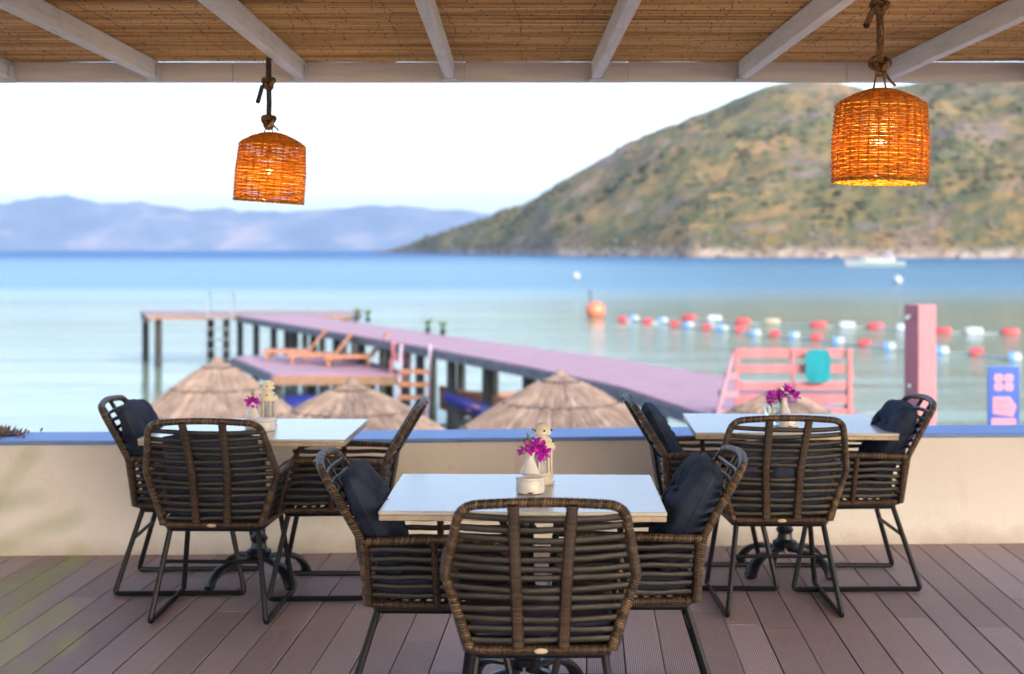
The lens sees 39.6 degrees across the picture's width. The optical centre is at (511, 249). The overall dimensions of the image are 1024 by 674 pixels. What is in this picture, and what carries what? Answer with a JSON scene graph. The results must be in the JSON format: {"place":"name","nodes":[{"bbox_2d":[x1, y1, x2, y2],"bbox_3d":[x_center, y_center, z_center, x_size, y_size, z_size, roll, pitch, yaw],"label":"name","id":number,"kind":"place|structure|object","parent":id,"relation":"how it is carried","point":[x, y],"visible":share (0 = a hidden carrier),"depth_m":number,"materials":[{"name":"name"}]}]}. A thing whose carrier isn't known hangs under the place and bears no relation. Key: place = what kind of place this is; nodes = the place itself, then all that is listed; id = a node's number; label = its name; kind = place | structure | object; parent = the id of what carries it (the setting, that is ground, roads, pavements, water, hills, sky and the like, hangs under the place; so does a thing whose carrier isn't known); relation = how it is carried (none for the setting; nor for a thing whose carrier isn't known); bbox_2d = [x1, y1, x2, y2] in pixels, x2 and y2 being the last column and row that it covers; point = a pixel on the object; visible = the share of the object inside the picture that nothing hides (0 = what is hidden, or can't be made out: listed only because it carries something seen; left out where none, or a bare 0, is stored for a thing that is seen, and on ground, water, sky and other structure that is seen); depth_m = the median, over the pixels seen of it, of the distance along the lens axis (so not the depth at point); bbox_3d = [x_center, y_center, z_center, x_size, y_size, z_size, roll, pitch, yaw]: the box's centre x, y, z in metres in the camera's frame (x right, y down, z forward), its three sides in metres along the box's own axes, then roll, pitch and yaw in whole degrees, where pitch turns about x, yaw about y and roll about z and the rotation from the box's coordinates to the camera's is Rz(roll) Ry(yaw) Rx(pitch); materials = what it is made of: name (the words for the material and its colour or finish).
{"place":"outdoors","nodes":[
{"label":"outdoors","id":0,"kind":"place"},
{"bbox_2d":[0,194,493,249],"bbox_3d":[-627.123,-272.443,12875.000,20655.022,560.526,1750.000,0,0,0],"label":"mountains","id":1,"kind":"structure","parent":0,"point":[64,222],"depth_m":12388.63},
{"bbox_2d":[285,394,317,408],"bbox_3d":[-5.900,4.450,40.000,0.900,0.760,0.748,0,0,0],"label":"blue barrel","id":2,"kind":"object","parent":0,"point":[293,401],"visible":0.27,"depth_m":39.76,"materials":[{"name":"plastic"}]},
{"bbox_2d":[0,250,1023,431],"bbox_3d":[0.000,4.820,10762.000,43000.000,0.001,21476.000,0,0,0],"label":"sea","id":3,"kind":"structure","parent":0,"point":[70,340],"depth_m":114.66,"materials":[{"name":"liquid"}]},
{"bbox_2d":[443,392,492,416],"bbox_3d":[-0.311,3.885,33.354,2.800,0.408,0.550,14,13,14],"label":"kayak","id":4,"kind":"object","parent":3,"relation":"in","point":[474,408],"visible":0.31,"depth_m":33.56,"materials":[{"name":"blue plastic"}]},
{"bbox_2d":[439,385,515,416],"bbox_3d":[0.200,4.419,41.000,4.600,1.042,1.400,0,0,-4],"label":"rowing boat","id":5,"kind":"object","parent":3,"relation":"on","point":[476,395],"visible":0.17,"depth_m":40.74,"materials":[{"name":"brown paint"}]},
{"bbox_2d":[139,311,862,429],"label":"pier","id":6,"kind":"structure","parent":3,"relation":"in","point":[673,393],"depth_m":38.20,"materials":[{"name":"pink paint"}]},
{"bbox_2d":[205,291,234,364],"bbox_3d":[-11.900,3.412,57.941,1.002,3.442,1.170,0,0,0],"label":"swim ladder","id":7,"kind":"object","parent":6,"relation":"attached to","point":[229,328],"visible":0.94,"depth_m":57.57,"materials":[{"name":"silver metal"}]},
{"bbox_2d":[231,355,409,406],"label":"swimming platform","id":8,"kind":"structure","parent":6,"relation":"attached to","point":[280,371],"depth_m":41.22,"materials":[{"name":"pink paint"}]},
{"bbox_2d":[262,328,326,360],"bbox_3d":[-6.936,3.027,45.523,2.030,0.999,0.700,0,0,-5],"label":"wooden lounger","id":9,"kind":"object","parent":8,"relation":"on","point":[267,351],"visible":0.98,"depth_m":45.22,"materials":[{"name":"orange wood"}]},
{"bbox_2d":[287,331,353,364],"bbox_3d":[-5.937,3.027,44.137,2.030,0.999,0.700,0,0,-8],"label":"wooden lounger","id":10,"kind":"object","parent":8,"relation":"on","point":[292,355],"visible":0.97,"depth_m":43.85,"materials":[{"name":"orange wood"}]},
{"bbox_2d":[322,332,389,366],"bbox_3d":[-4.741,3.027,43.255,2.030,0.999,0.700,0,0,-12],"label":"wooden lounger","id":11,"kind":"object","parent":8,"relation":"on","point":[327,357],"visible":0.85,"depth_m":42.97,"materials":[{"name":"orange wood"}]},
{"bbox_2d":[390,342,410,372],"bbox_3d":[-3.200,3.096,40.930,0.580,0.863,0.620,0,0,0],"label":"deck chair","id":12,"kind":"object","parent":8,"relation":"on","point":[392,359],"visible":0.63,"depth_m":41.12,"materials":[{"name":"pink paint"}]},
{"bbox_2d":[353,308,360,319],"bbox_3d":[-5.877,2.425,53.995,0.397,0.507,0.411,0,0,-16],"label":"potted plant","id":13,"kind":"object","parent":6,"relation":"on","point":[356,311],"visible":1,"depth_m":53.93,"materials":[{"name":"green plant"}]},
{"bbox_2d":[364,309,371,321],"bbox_3d":[-5.328,2.425,52.610,0.411,0.507,0.397,0,0,-37],"label":"potted plant","id":14,"kind":"object","parent":6,"relation":"on","point":[367,313],"visible":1,"depth_m":52.55,"materials":[{"name":"green plant"}]},
{"bbox_2d":[397,344,431,417],"bbox_3d":[-2.644,3.845,38.226,0.884,2.588,0.634,0,0,8],"label":"wooden ladder","id":15,"kind":"object","parent":6,"relation":"attached to","point":[415,384],"visible":0.61,"depth_m":38.21,"materials":[{"name":"pink wood"}]},
{"bbox_2d":[423,317,433,332],"bbox_3d":[-2.707,2.425,45.903,0.411,0.507,0.397,0,0,22],"label":"potted plant","id":16,"kind":"object","parent":6,"relation":"on","point":[428,328],"visible":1,"depth_m":45.84,"materials":[{"name":"green plant"}]},
{"bbox_2d":[439,319,449,334],"bbox_3d":[-2.179,2.425,44.598,0.411,0.507,0.397,0,0,30],"label":"potted plant","id":17,"kind":"object","parent":6,"relation":"on","point":[442,325],"visible":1,"depth_m":44.54,"materials":[{"name":"green plant"}]},
{"bbox_2d":[712,348,853,413],"bbox_3d":[4.209,2.121,22.250,2.283,1.148,1.060,0,0,0],"label":"slatted bench","id":18,"kind":"object","parent":6,"relation":"on","point":[830,397],"visible":0.7,"depth_m":22.24,"materials":[{"name":"pink paint"}]},
{"bbox_2d":[805,349,830,382],"bbox_3d":[4.765,1.810,22.144,0.388,0.520,0.026,0,0,0],"label":"beach towel","id":19,"kind":"object","parent":18,"relation":"hanging from","point":[817,365],"visible":1,"depth_m":22.14,"materials":[{"name":"teal fabric"}]},
{"bbox_2d":[573,272,579,278],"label":"ball buoy","id":20,"kind":"object","parent":3,"relation":"on","point":[576,275],"visible":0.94,"depth_m":230.60,"materials":[{"name":"white plastic"}]},
{"bbox_2d":[586,290,604,316],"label":"mooring buoy","id":21,"kind":"object","parent":3,"relation":"on","point":[595,308],"visible":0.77,"depth_m":101.90,"materials":[{"name":"orange plastic"}]},
{"bbox_2d":[618,316,626,321],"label":"lane float","id":22,"kind":"object","parent":3,"relation":"on","point":[622,318],"visible":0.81,"depth_m":95.32,"materials":[{"name":"red plastic"}]},
{"bbox_2d":[630,315,638,320],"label":"lane float","id":23,"kind":"object","parent":3,"relation":"on","point":[634,317],"visible":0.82,"depth_m":96.25,"materials":[{"name":"white plastic"}]},
{"bbox_2d":[643,318,651,323],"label":"lane float","id":24,"kind":"object","parent":3,"relation":"on","point":[647,320],"visible":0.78,"depth_m":92.63,"materials":[{"name":"red plastic"}]},
{"bbox_2d":[659,317,667,322],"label":"lane float","id":25,"kind":"object","parent":3,"relation":"on","point":[663,319],"visible":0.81,"depth_m":93.51,"materials":[{"name":"white plastic"}]},
{"bbox_2d":[670,320,679,326],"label":"lane float","id":26,"kind":"object","parent":3,"relation":"on","point":[674,322],"visible":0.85,"depth_m":89.30,"materials":[{"name":"red plastic"}]},
{"bbox_2d":[684,322,693,327],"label":"lane float","id":27,"kind":"object","parent":3,"relation":"on","point":[688,324],"visible":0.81,"depth_m":87.70,"materials":[{"name":"white plastic"}]},
{"bbox_2d":[682,314,696,319],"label":"lane float","id":28,"kind":"object","parent":3,"relation":"on","point":[689,316],"visible":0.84,"depth_m":98.17,"materials":[{"name":"red plastic"}]},
{"bbox_2d":[702,324,711,329],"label":"lane float","id":29,"kind":"object","parent":3,"relation":"on","point":[706,326],"visible":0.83,"depth_m":85.42,"materials":[{"name":"red plastic"}]},
{"bbox_2d":[707,315,721,320],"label":"lane float","id":30,"kind":"object","parent":3,"relation":"on","point":[713,317],"visible":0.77,"depth_m":96.25,"materials":[{"name":"white plastic"}]},
{"bbox_2d":[718,325,727,330],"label":"lane float","id":31,"kind":"object","parent":3,"relation":"on","point":[722,327],"visible":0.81,"depth_m":83.98,"materials":[{"name":"white plastic"}]},
{"bbox_2d":[735,326,744,332],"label":"lane float","id":32,"kind":"object","parent":3,"relation":"on","point":[738,329],"visible":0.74,"depth_m":82.58,"materials":[{"name":"red plastic"}]},
{"bbox_2d":[735,318,749,323],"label":"lane float","id":33,"kind":"object","parent":3,"relation":"on","point":[742,320],"visible":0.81,"depth_m":92.64,"materials":[{"name":"red plastic"}]},
{"bbox_2d":[750,329,760,335],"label":"lane float","id":34,"kind":"object","parent":3,"relation":"on","point":[755,332],"visible":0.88,"depth_m":79.27,"materials":[{"name":"plastic"}]},
{"bbox_2d":[764,318,779,323],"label":"lane float","id":35,"kind":"object","parent":3,"relation":"on","point":[769,321],"visible":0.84,"depth_m":91.79,"materials":[{"name":"beige plastic"}]},
{"bbox_2d":[769,330,779,336],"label":"lane float","id":36,"kind":"object","parent":3,"relation":"on","point":[773,333],"visible":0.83,"depth_m":78.64,"materials":[{"name":"red plastic"}]},
{"bbox_2d":[789,332,799,338],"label":"lane float","id":37,"kind":"object","parent":3,"relation":"on","point":[794,335],"visible":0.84,"depth_m":76.81,"materials":[{"name":"white plastic"}]},
{"bbox_2d":[811,334,821,340],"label":"lane float","id":38,"kind":"object","parent":3,"relation":"on","point":[815,337],"visible":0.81,"depth_m":75.05,"materials":[{"name":"red plastic"}]},
{"bbox_2d":[627,320,1006,359],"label":"float rope","id":39,"kind":"object","parent":3,"relation":"on","point":[830,341],"visible":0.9,"depth_m":73.48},
{"bbox_2d":[810,321,826,326],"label":"lane float","id":40,"kind":"object","parent":3,"relation":"on","point":[818,323],"visible":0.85,"depth_m":88.50,"materials":[{"name":"red plastic"}]},
{"bbox_2d":[832,337,843,344],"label":"lane float","id":41,"kind":"object","parent":3,"relation":"on","point":[837,340],"visible":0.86,"depth_m":72.30,"materials":[{"name":"white plastic"}]},
{"bbox_2d":[692,319,1000,333],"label":"float rope","id":42,"kind":"object","parent":3,"relation":"on","point":[830,326],"visible":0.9,"depth_m":89.53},
{"bbox_2d":[838,322,854,327],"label":"lane float","id":43,"kind":"object","parent":3,"relation":"on","point":[846,324],"visible":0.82,"depth_m":87.70,"materials":[{"name":"white plastic"}]},
{"bbox_2d":[859,339,870,346],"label":"lane float","id":44,"kind":"object","parent":3,"relation":"on","point":[863,342],"visible":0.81,"depth_m":70.77,"materials":[{"name":"red plastic"}]},
{"bbox_2d":[844,252,904,265],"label":"motor boat","id":45,"kind":"object","parent":3,"relation":"on","point":[883,260],"visible":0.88,"depth_m":412.29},
{"bbox_2d":[867,322,883,328],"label":"lane float","id":46,"kind":"object","parent":3,"relation":"on","point":[873,325],"visible":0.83,"depth_m":86.95,"materials":[{"name":"red plastic"}]},
{"bbox_2d":[883,342,895,349],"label":"lane float","id":47,"kind":"object","parent":3,"relation":"on","point":[889,345],"visible":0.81,"depth_m":68.30,"materials":[{"name":"white plastic"}]},
{"bbox_2d":[893,275,902,283],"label":"ball buoy","id":48,"kind":"object","parent":3,"relation":"on","point":[897,279],"visible":0.9,"depth_m":198.22,"materials":[{"name":"white plastic"}]},
{"bbox_2d":[895,324,903,330],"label":"lane float","id":49,"kind":"object","parent":3,"relation":"on","point":[899,327],"visible":0.45,"depth_m":84.78,"materials":[{"name":"white plastic"}]},
{"bbox_2d":[936,346,948,353],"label":"lane float","id":50,"kind":"object","parent":3,"relation":"on","point":[942,349],"visible":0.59,"depth_m":65.58,"materials":[{"name":"white plastic"}]},
{"bbox_2d":[936,327,951,333],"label":"lane float","id":51,"kind":"object","parent":3,"relation":"on","point":[948,330],"visible":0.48,"depth_m":81.88,"materials":[{"name":"red plastic"}]},
{"bbox_2d":[964,327,982,333],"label":"lane float","id":52,"kind":"object","parent":3,"relation":"on","point":[972,330],"visible":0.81,"depth_m":81.23,"materials":[{"name":"white plastic"}]},
{"bbox_2d":[970,347,982,355],"bbox_3d":[21.202,4.700,64.928,0.580,0.500,0.500,0,0,13],"label":"lane float","id":53,"kind":"object","parent":3,"relation":"on","point":[974,351],"visible":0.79,"depth_m":64.74,"materials":[{"name":"red plastic"}]},
{"bbox_2d":[1001,328,1019,334],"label":"lane float","id":54,"kind":"object","parent":3,"relation":"on","point":[1010,331],"visible":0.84,"depth_m":80.56,"materials":[{"name":"red plastic"}]},
{"bbox_2d":[1007,352,1021,360],"bbox_3d":[21.795,4.700,61.702,0.580,0.507,0.507,0,0,11],"label":"lane float","id":55,"kind":"object","parent":3,"relation":"on","point":[1014,356],"visible":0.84,"depth_m":61.50,"materials":[{"name":"white plastic"}]},
{"bbox_2d":[0,543,1023,673],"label":"terrace deck","id":56,"kind":"structure","parent":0,"point":[961,611],"depth_m":6.18,"materials":[{"name":"brown wood"}]},
{"bbox_2d":[0,444,88,673],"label":"feathery plant","id":57,"kind":"object","parent":56,"relation":"on","point":[66,608],"visible":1,"depth_m":1.18,"materials":[{"name":"plant"}]},
{"bbox_2d":[98,395,258,595],"bbox_3d":[-1.627,1.173,6.947,0.734,0.912,0.620,0,0,-2],"label":"wicker armchair","id":58,"kind":"object","parent":56,"relation":"on","point":[135,417],"visible":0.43,"depth_m":6.74,"materials":[{"name":"brown wicker"}]},
{"bbox_2d":[143,418,298,624],"bbox_3d":[-1.312,1.173,6.416,0.620,0.912,0.734,0,0,1],"label":"wicker armchair","id":59,"kind":"object","parent":56,"relation":"on","point":[212,480],"visible":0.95,"depth_m":6.22,"materials":[{"name":"brown wicker"}]},
{"bbox_2d":[137,419,367,590],"bbox_3d":[-1.245,1.254,7.000,0.970,0.750,0.800,0,0,2],"label":"cafe table","id":60,"kind":"object","parent":56,"relation":"on","point":[319,432],"visible":0.63,"depth_m":6.92,"materials":[{"name":"white metal"}]},
{"bbox_2d":[244,402,259,428],"bbox_3d":[-1.276,0.812,7.000,0.084,0.130,0.084,0,0,0],"label":"bud vase","id":61,"kind":"object","parent":60,"relation":"on","point":[252,414],"visible":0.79,"depth_m":6.98,"materials":[{"name":"white ceramic"}]},
{"bbox_2d":[243,389,260,408],"bbox_3d":[-1.278,0.746,6.998,0.083,0.128,0.076,0,0,0],"label":"flower posy","id":62,"kind":"object","parent":61,"relation":"in","point":[249,400],"visible":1,"depth_m":6.99,"materials":[{"name":"purple plant"}]},
{"bbox_2d":[253,417,275,431],"bbox_3d":[-1.200,0.847,6.900,0.107,0.061,0.108,0,0,0],"label":"condiment pot","id":63,"kind":"object","parent":60,"relation":"on","point":[268,424],"visible":0.81,"depth_m":6.86,"materials":[{"name":"white ceramic"}]},
{"bbox_2d":[258,380,277,425],"bbox_3d":[-1.212,0.762,7.060,0.104,0.231,0.104,0,0,-3],"label":"candle lantern","id":64,"kind":"object","parent":60,"relation":"on","point":[267,393],"visible":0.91,"depth_m":7.04,"materials":[{"name":"beige paint"}]},
{"bbox_2d":[267,396,428,601],"bbox_3d":[-0.772,1.173,6.851,0.734,0.912,0.620,0,0,-1],"label":"wicker armchair","id":65,"kind":"object","parent":56,"relation":"on","point":[309,490],"visible":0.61,"depth_m":6.60,"materials":[{"name":"brown wicker"}]},
{"bbox_2d":[313,447,519,673],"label":"wicker armchair","id":66,"kind":"object","parent":56,"relation":"on","point":[402,563],"visible":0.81,"depth_m":4.84,"materials":[{"name":"brown wicker"}]},
{"bbox_2d":[0,0,1023,82],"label":"pergola","id":67,"kind":"object","parent":56,"relation":"on","point":[485,41],"visible":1,"depth_m":6.72,"materials":[{"name":"wood"}]},
{"bbox_2d":[232,57,306,204],"bbox_3d":[-1.141,-0.570,6.698,0.347,0.723,0.341,0,0,0],"label":"wicker pendant lamp","id":68,"kind":"object","parent":67,"relation":"hanging from","point":[267,178],"visible":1,"depth_m":6.58,"materials":[{"name":"wicker"}]},
{"bbox_2d":[830,0,930,186],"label":"wicker pendant lamp","id":69,"kind":"object","parent":67,"relation":"hanging from","point":[882,110],"visible":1,"depth_m":4.86,"materials":[{"name":"wicker"}]},
{"bbox_2d":[0,425,1023,555],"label":"parapet wall","id":70,"kind":"structure","parent":56,"relation":"on","point":[965,483],"depth_m":7.71,"materials":[{"name":"paint"}]},
{"bbox_2d":[0,424,42,438],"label":"succulent plant","id":71,"kind":"object","parent":70,"relation":"on","point":[7,431],"visible":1,"depth_m":7.79,"materials":[{"name":"green plant"}]},
{"bbox_2d":[378,474,666,673],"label":"cafe table","id":72,"kind":"object","parent":56,"relation":"on","point":[427,497],"visible":0.53,"depth_m":5.13,"materials":[{"name":"laminate"}]},
{"bbox_2d":[519,451,539,474],"bbox_3d":[0.066,0.811,5.245,0.085,0.133,0.085,0,0,0],"label":"bud vase","id":73,"kind":"object","parent":72,"relation":"on","point":[529,466],"visible":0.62,"depth_m":5.23,"materials":[{"name":"white ceramic"}]},
{"bbox_2d":[517,433,551,461],"bbox_3d":[0.084,0.740,5.244,0.127,0.136,0.087,0,0,-22],"label":"flower posy","id":74,"kind":"object","parent":73,"relation":"in","point":[536,447],"visible":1,"depth_m":5.24,"materials":[{"name":"purple plant"}]},
{"bbox_2d":[515,474,544,494],"bbox_3d":[0.066,0.847,5.140,0.107,0.061,0.108,0,0,0],"label":"condiment pot","id":75,"kind":"object","parent":72,"relation":"on","point":[530,484],"visible":1,"depth_m":5.10,"materials":[{"name":"white ceramic"}]},
{"bbox_2d":[532,422,555,484],"bbox_3d":[0.113,0.762,5.330,0.104,0.231,0.104,0,0,-12],"label":"candle lantern","id":76,"kind":"object","parent":72,"relation":"on","point":[543,430],"visible":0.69,"depth_m":5.30,"materials":[{"name":"beige paint"}]},
{"bbox_2d":[440,497,641,673],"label":"wicker armchair","id":77,"kind":"object","parent":56,"relation":"on","point":[515,618],"visible":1,"depth_m":4.27,"materials":[{"name":"brown wicker"}]},
{"bbox_2d":[542,445,748,673],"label":"wicker armchair","id":78,"kind":"object","parent":56,"relation":"on","point":[694,502],"visible":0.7,"depth_m":4.90,"materials":[{"name":"brown wicker"}]},
{"bbox_2d":[621,392,778,590],"bbox_3d":[0.913,1.173,7.051,0.734,0.912,0.620,0,0,1],"label":"wicker armchair","id":79,"kind":"object","parent":56,"relation":"on","point":[667,450],"visible":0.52,"depth_m":6.86,"materials":[{"name":"brown wicker"}]},
{"bbox_2d":[701,415,849,617],"bbox_3d":[1.204,1.173,6.526,0.620,0.912,0.734,0,0,0],"label":"wicker armchair","id":80,"kind":"object","parent":56,"relation":"on","point":[786,481],"visible":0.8,"depth_m":6.33,"materials":[{"name":"brown wicker"}]},
{"bbox_2d":[683,413,898,579],"bbox_3d":[1.385,1.254,7.220,0.970,0.750,0.800,0,0,2],"label":"cafe table","id":81,"kind":"object","parent":56,"relation":"on","point":[715,426],"visible":0.59,"depth_m":7.11,"materials":[{"name":"white metal"}]},
{"bbox_2d":[765,401,779,424],"bbox_3d":[1.312,0.823,7.170,0.076,0.110,0.076,0,0,0],"label":"glass tumbler","id":82,"kind":"object","parent":81,"relation":"on","point":[772,408],"visible":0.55,"depth_m":7.14,"materials":[{"name":"clear glass"}]},
{"bbox_2d":[780,397,790,413],"bbox_3d":[1.375,0.812,7.200,0.084,0.130,0.084,0,0,0],"label":"bud vase","id":83,"kind":"object","parent":81,"relation":"on","point":[784,407],"visible":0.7,"depth_m":7.18,"materials":[{"name":"white ceramic"}]},
{"bbox_2d":[765,383,800,404],"bbox_3d":[1.371,0.745,7.201,0.189,0.135,0.099,0,0,0],"label":"flower posy","id":84,"kind":"object","parent":83,"relation":"in","point":[779,393],"visible":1,"depth_m":7.19,"materials":[{"name":"purple plant"}]},
{"bbox_2d":[777,413,798,427],"bbox_3d":[1.370,0.847,7.060,0.107,0.061,0.108,0,0,0],"label":"condiment pot","id":85,"kind":"object","parent":81,"relation":"on","point":[789,424],"visible":0.56,"depth_m":7.02,"materials":[{"name":"white ceramic"}]},
{"bbox_2d":[773,393,936,591],"bbox_3d":[1.698,1.173,7.030,0.734,0.912,0.620,0,0,0],"label":"wicker armchair","id":86,"kind":"object","parent":56,"relation":"on","point":[873,469],"visible":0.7,"depth_m":6.81,"materials":[{"name":"brown wicker"}]},
{"bbox_2d":[0,61,1023,213],"label":"sky","id":87,"kind":"structure","parent":0,"point":[487,148],"materials":[{"name":"white"}]},
{"bbox_2d":[586,611,663,673],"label":"deck base","id":88,"kind":"object","parent":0,"point":[624,657],"depth_m":5.79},
{"bbox_2d":[373,83,1023,257],"bbox_3d":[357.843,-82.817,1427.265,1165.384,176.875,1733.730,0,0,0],"label":"headland hill","id":89,"kind":"structure","parent":0,"point":[626,213],"depth_m":1019.23,"materials":[{"name":"green plant"}]},
{"bbox_2d":[411,83,1023,248],"bbox_3d":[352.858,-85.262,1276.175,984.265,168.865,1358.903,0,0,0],"label":"hillside scrub","id":90,"kind":"object","parent":89,"relation":"on","point":[851,212],"visible":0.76,"depth_m":1061.58,"materials":[{"name":"green plant"}]},
{"bbox_2d":[416,86,1023,257],"bbox_3d":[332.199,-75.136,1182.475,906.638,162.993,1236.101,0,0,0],"label":"hillside rocks","id":91,"kind":"object","parent":89,"relation":"on","point":[798,242],"visible":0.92,"depth_m":882.26,"materials":[{"name":"beige stone"}]},
{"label":"beach","id":92,"kind":"structure","parent":0,"visible":0},
{"bbox_2d":[120,355,292,430],"bbox_3d":[-5.097,3.379,24.598,3.353,3.102,3.347,0,0,44],"label":"thatched umbrella","id":93,"kind":"object","parent":92,"relation":"on","point":[217,387],"visible":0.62,"depth_m":23.92,"materials":[{"name":"beige plant"}]},
{"bbox_2d":[277,377,446,429],"bbox_3d":[-2.305,3.385,20.500,3.632,3.090,3.626,0,0,31],"label":"thatched umbrella","id":94,"kind":"object","parent":92,"relation":"on","point":[351,398],"visible":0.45,"depth_m":20.02,"materials":[{"name":"beige plant"}]},
{"bbox_2d":[459,369,641,428],"bbox_3d":[0.746,3.385,22.000,3.830,3.089,3.840,0,0,8],"label":"thatched umbrella","id":95,"kind":"object","parent":92,"relation":"on","point":[560,398],"visible":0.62,"depth_m":21.32,"materials":[{"name":"beige plant"}]},
{"bbox_2d":[722,385,835,413],"bbox_3d":[3.650,3.385,19.297,2.796,3.090,2.794,0,0,9],"label":"thatched umbrella","id":96,"kind":"object","parent":92,"relation":"on","point":[802,405],"visible":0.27,"depth_m":19.02,"materials":[{"name":"beige plant"}]},
{"bbox_2d":[902,304,935,424],"bbox_3d":[5.675,2.700,19.968,0.455,3.860,0.314,0,0,-24],"label":"shower post","id":97,"kind":"object","parent":92,"relation":"on","point":[919,348],"visible":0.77,"depth_m":19.88,"materials":[{"name":"pink metal"}]},
{"bbox_2d":[987,366,1018,424],"bbox_3d":[4.492,2.848,13.024,0.285,3.564,0.082,0,0,2],"label":"notice sign","id":98,"kind":"object","parent":92,"relation":"on","point":[1002,395],"visible":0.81,"depth_m":12.99,"materials":[{"name":"blue metal"}]}
]}

